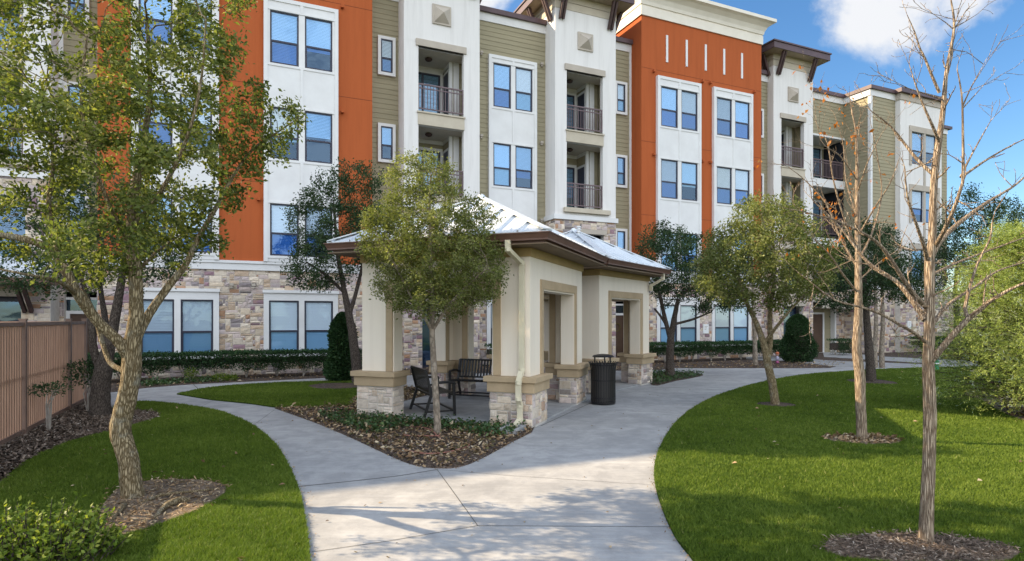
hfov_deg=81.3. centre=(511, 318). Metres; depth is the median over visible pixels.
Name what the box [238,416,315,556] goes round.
edge litter
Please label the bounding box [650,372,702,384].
planting bed corner
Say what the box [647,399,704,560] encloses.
edge litter
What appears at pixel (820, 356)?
planting bed wing
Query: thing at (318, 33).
window
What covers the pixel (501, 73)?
window
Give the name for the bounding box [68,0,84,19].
window
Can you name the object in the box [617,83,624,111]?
window
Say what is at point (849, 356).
walkway
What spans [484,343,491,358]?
clipped hedge
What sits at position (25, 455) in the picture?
mulch chips
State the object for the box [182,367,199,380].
shrub
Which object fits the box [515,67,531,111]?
window
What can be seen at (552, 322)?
garden pavilion
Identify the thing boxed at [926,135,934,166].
window
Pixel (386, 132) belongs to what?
window
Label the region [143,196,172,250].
window
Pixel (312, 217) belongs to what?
window
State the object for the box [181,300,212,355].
window
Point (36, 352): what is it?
patio fence
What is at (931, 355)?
bare tree
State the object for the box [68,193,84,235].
window
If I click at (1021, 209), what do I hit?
background tree
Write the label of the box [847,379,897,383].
mulch ring
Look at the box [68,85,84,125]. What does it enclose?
window
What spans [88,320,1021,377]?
ground
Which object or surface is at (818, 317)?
entry door
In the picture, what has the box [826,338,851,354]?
clipped hedge
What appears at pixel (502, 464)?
leaf litter
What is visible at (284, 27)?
window
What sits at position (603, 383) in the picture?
litter bin
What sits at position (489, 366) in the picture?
leaf litter
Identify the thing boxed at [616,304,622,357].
entry door
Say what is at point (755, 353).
slim tree
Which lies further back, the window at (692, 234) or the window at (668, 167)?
the window at (692, 234)
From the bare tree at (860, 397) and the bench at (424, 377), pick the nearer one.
the bare tree at (860, 397)
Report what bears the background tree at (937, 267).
on the planting bed wing
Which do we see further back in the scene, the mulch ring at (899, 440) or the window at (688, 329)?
the window at (688, 329)
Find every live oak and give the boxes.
[0,0,311,498]
[0,168,201,416]
[275,157,386,381]
[352,146,513,432]
[633,217,748,375]
[683,185,846,404]
[805,212,941,381]
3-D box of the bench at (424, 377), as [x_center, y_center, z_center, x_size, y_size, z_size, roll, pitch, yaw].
[-1.594,1.418,11.855,0.653,0.908,1.172,0,0,-23]
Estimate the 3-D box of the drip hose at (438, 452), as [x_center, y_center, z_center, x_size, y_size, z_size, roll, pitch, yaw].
[-1.003,1.865,8.482,0.986,0.020,0.404,0,0,-23]
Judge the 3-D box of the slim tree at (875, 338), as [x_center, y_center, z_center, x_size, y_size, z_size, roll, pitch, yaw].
[13.984,-0.801,22.965,1.932,5.510,1.946,0,0,21]
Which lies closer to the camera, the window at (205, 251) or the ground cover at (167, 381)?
the ground cover at (167, 381)
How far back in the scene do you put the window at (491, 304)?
24.55 m
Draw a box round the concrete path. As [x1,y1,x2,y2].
[87,356,1017,560]
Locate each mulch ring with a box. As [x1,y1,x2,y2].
[99,479,225,535]
[825,435,900,443]
[826,533,1018,560]
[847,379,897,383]
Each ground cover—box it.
[140,374,215,385]
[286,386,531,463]
[318,406,527,436]
[650,366,703,383]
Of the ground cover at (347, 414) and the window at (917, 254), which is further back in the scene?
the window at (917, 254)
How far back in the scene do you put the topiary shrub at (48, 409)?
10.01 m
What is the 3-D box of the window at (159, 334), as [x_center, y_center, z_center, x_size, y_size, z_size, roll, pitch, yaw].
[-11.324,0.300,19.042,0.935,1.830,0.062,0,0,-24]
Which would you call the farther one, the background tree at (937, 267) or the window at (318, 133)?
the background tree at (937, 267)
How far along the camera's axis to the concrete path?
6.71 m
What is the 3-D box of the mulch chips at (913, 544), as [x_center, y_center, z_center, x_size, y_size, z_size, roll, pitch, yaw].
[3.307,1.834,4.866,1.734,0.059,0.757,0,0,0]
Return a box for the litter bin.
[589,354,617,404]
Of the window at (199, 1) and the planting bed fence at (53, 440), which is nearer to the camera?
the planting bed fence at (53, 440)
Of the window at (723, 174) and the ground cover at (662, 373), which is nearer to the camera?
the ground cover at (662, 373)
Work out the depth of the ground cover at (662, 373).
19.25 m
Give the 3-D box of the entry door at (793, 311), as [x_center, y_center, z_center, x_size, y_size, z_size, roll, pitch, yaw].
[14.472,0.625,31.467,1.440,2.550,0.060,0,0,-24]
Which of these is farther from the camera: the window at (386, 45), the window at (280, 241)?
the window at (386, 45)
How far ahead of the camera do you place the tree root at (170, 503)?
5.90 m
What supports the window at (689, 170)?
in the apartment building
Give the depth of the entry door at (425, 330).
22.97 m
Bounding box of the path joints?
[194,385,711,551]
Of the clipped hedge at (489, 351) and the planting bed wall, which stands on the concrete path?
the planting bed wall
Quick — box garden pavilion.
[323,194,671,427]
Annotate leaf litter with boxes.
[71,406,283,560]
[87,360,851,390]
[292,389,689,556]
[700,370,1022,542]
[821,430,905,443]
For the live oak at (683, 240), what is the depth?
19.38 m
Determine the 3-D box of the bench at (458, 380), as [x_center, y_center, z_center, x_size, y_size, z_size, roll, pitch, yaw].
[-0.627,1.418,13.887,1.602,0.908,0.653,0,0,21]
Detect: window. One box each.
[0,198,24,255]
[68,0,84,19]
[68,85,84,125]
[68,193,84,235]
[139,0,172,45]
[139,89,172,147]
[142,299,173,352]
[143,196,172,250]
[180,94,211,150]
[180,197,211,252]
[181,0,211,49]
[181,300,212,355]
[269,301,298,353]
[270,10,298,66]
[270,107,298,160]
[270,203,298,255]
[304,301,332,352]
[305,17,331,71]
[305,111,331,163]
[305,206,331,256]
[381,38,392,72]
[381,126,392,159]
[491,304,491,343]
[493,63,510,108]
[493,143,510,186]
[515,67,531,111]
[515,146,531,188]
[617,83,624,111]
[617,157,624,184]
[617,231,624,248]
[660,305,676,341]
[661,86,676,127]
[661,159,676,198]
[661,232,676,271]
[680,305,695,344]
[682,90,696,130]
[682,162,696,200]
[682,234,696,271]
[715,306,729,340]
[717,97,730,136]
[717,167,730,203]
[734,306,747,340]
[735,101,748,139]
[735,169,748,205]
[912,132,921,164]
[912,191,921,221]
[912,249,921,279]
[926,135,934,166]
[926,192,929,222]
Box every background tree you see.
[911,219,1012,359]
[926,182,1023,364]
[965,193,1023,343]
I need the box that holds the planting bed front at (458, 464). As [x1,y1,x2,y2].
[275,386,533,468]
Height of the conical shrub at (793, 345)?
2.164 m
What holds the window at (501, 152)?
in the apartment building
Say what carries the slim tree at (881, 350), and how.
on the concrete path
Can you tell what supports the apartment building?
on the ground at (966, 334)
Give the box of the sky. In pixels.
[480,0,1023,319]
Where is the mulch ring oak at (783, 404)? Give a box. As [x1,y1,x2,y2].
[757,402,795,406]
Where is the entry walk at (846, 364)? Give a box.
[746,356,978,366]
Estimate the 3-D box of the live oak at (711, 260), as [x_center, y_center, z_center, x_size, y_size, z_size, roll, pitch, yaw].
[5.464,-0.472,12.970,3.386,4.820,2.745,0,0,0]
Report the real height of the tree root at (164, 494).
0.075 m
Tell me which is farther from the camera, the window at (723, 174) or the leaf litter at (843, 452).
the window at (723, 174)
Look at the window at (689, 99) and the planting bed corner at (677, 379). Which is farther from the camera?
the window at (689, 99)
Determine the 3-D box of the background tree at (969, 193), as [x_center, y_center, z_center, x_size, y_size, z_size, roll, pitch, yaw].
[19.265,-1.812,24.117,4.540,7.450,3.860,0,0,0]
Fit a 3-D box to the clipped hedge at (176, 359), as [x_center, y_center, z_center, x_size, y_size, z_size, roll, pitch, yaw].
[-9.243,1.422,18.779,8.904,0.980,1.043,0,0,-24]
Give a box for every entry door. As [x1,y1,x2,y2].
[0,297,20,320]
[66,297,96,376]
[422,305,429,367]
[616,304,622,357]
[783,306,795,353]
[813,312,823,351]
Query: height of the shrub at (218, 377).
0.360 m
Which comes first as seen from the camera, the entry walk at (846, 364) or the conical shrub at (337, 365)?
the conical shrub at (337, 365)
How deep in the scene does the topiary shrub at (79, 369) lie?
11.96 m
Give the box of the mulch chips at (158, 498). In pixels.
[91,475,231,532]
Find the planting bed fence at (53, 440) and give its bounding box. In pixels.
[0,403,158,480]
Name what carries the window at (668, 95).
in the apartment building
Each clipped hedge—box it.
[87,347,361,381]
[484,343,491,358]
[649,339,781,361]
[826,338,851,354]
[909,335,979,353]
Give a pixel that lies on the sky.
(858, 34)
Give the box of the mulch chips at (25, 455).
[0,402,160,480]
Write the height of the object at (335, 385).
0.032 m
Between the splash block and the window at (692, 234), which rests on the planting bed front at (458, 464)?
the splash block
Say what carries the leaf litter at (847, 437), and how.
on the mulch ring at (899, 440)
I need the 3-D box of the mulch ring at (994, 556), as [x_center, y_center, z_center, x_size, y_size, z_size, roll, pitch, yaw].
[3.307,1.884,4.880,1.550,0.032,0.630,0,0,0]
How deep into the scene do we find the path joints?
5.99 m
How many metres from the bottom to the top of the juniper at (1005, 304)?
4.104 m
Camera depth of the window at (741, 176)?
29.00 m
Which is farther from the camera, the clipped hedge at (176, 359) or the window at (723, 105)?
the window at (723, 105)
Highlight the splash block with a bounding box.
[500,424,525,434]
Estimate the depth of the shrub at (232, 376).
18.09 m
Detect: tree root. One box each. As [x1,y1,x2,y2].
[108,501,127,521]
[139,487,218,502]
[153,496,189,518]
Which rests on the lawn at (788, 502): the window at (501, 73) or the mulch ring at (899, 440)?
the mulch ring at (899, 440)
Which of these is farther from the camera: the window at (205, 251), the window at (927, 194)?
the window at (927, 194)
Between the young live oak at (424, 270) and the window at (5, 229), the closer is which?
the young live oak at (424, 270)
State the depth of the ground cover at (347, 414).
10.39 m
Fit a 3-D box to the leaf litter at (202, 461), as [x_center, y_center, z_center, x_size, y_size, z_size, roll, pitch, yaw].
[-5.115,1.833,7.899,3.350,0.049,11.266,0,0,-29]
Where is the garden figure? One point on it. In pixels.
(777, 357)
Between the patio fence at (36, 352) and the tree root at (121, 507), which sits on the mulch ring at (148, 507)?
the tree root at (121, 507)
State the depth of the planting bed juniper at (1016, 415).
12.53 m
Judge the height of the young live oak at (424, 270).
4.789 m
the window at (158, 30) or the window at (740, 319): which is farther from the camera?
the window at (740, 319)
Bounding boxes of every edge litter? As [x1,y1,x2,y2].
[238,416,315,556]
[286,411,530,468]
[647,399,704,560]
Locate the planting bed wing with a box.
[771,349,1011,363]
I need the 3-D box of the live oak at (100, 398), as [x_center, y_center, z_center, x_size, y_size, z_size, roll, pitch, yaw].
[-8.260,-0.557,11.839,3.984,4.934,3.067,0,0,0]
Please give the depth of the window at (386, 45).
22.77 m
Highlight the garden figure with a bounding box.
[775,352,778,362]
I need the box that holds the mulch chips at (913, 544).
[814,529,1020,560]
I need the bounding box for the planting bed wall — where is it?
[87,357,835,392]
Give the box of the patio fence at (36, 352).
[0,319,86,444]
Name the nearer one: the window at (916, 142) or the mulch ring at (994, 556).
the mulch ring at (994, 556)
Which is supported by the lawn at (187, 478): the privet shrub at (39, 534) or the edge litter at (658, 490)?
the privet shrub at (39, 534)
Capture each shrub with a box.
[0,491,131,560]
[28,380,73,430]
[61,358,115,410]
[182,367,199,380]
[208,372,231,381]
[224,372,238,380]
[322,311,361,380]
[776,313,819,362]
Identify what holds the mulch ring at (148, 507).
on the lawn at (187, 478)
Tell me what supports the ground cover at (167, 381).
on the planting bed wall
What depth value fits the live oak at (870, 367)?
17.50 m
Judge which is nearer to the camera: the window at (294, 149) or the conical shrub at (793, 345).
the window at (294, 149)
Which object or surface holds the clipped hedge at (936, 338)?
on the planting bed wing
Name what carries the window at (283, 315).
in the apartment building
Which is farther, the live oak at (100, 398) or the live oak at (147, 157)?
the live oak at (100, 398)
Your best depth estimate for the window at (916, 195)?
33.87 m
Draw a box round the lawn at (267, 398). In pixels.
[177,381,356,407]
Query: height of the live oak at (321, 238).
6.409 m
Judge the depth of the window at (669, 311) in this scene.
27.24 m
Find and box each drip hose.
[404,444,469,453]
[409,426,439,441]
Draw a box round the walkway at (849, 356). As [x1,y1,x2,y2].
[823,352,971,362]
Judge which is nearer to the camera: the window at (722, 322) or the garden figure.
the garden figure
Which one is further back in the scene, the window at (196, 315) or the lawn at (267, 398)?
the window at (196, 315)
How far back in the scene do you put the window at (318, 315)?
21.04 m
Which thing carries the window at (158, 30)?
in the apartment building
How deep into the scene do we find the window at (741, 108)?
29.00 m
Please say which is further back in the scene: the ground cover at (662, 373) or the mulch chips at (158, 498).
the ground cover at (662, 373)
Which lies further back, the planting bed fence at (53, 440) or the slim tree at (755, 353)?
the slim tree at (755, 353)
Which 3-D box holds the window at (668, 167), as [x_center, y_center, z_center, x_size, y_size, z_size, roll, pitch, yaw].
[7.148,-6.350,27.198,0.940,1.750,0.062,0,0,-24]
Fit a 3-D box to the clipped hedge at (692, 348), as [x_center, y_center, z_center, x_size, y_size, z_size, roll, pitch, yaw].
[9.329,1.416,26.994,8.317,0.994,1.051,0,0,-24]
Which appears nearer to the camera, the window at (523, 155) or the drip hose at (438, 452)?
the drip hose at (438, 452)
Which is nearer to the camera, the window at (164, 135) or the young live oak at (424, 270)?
the young live oak at (424, 270)
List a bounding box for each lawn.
[0,404,309,560]
[177,381,356,407]
[654,368,1023,560]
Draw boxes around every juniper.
[891,217,1023,418]
[965,383,1023,418]
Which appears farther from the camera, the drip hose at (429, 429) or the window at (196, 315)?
the window at (196, 315)
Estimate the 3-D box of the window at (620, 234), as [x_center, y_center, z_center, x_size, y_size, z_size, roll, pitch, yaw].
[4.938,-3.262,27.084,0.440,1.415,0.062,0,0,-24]
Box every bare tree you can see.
[751,55,931,440]
[771,0,1023,543]
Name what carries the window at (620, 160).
in the apartment building
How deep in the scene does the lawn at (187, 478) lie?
6.48 m
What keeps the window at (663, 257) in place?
in the apartment building
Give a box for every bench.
[409,365,455,417]
[448,358,491,398]
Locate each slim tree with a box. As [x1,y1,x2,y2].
[728,227,776,364]
[851,229,903,367]
[865,229,909,367]
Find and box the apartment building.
[0,0,964,378]

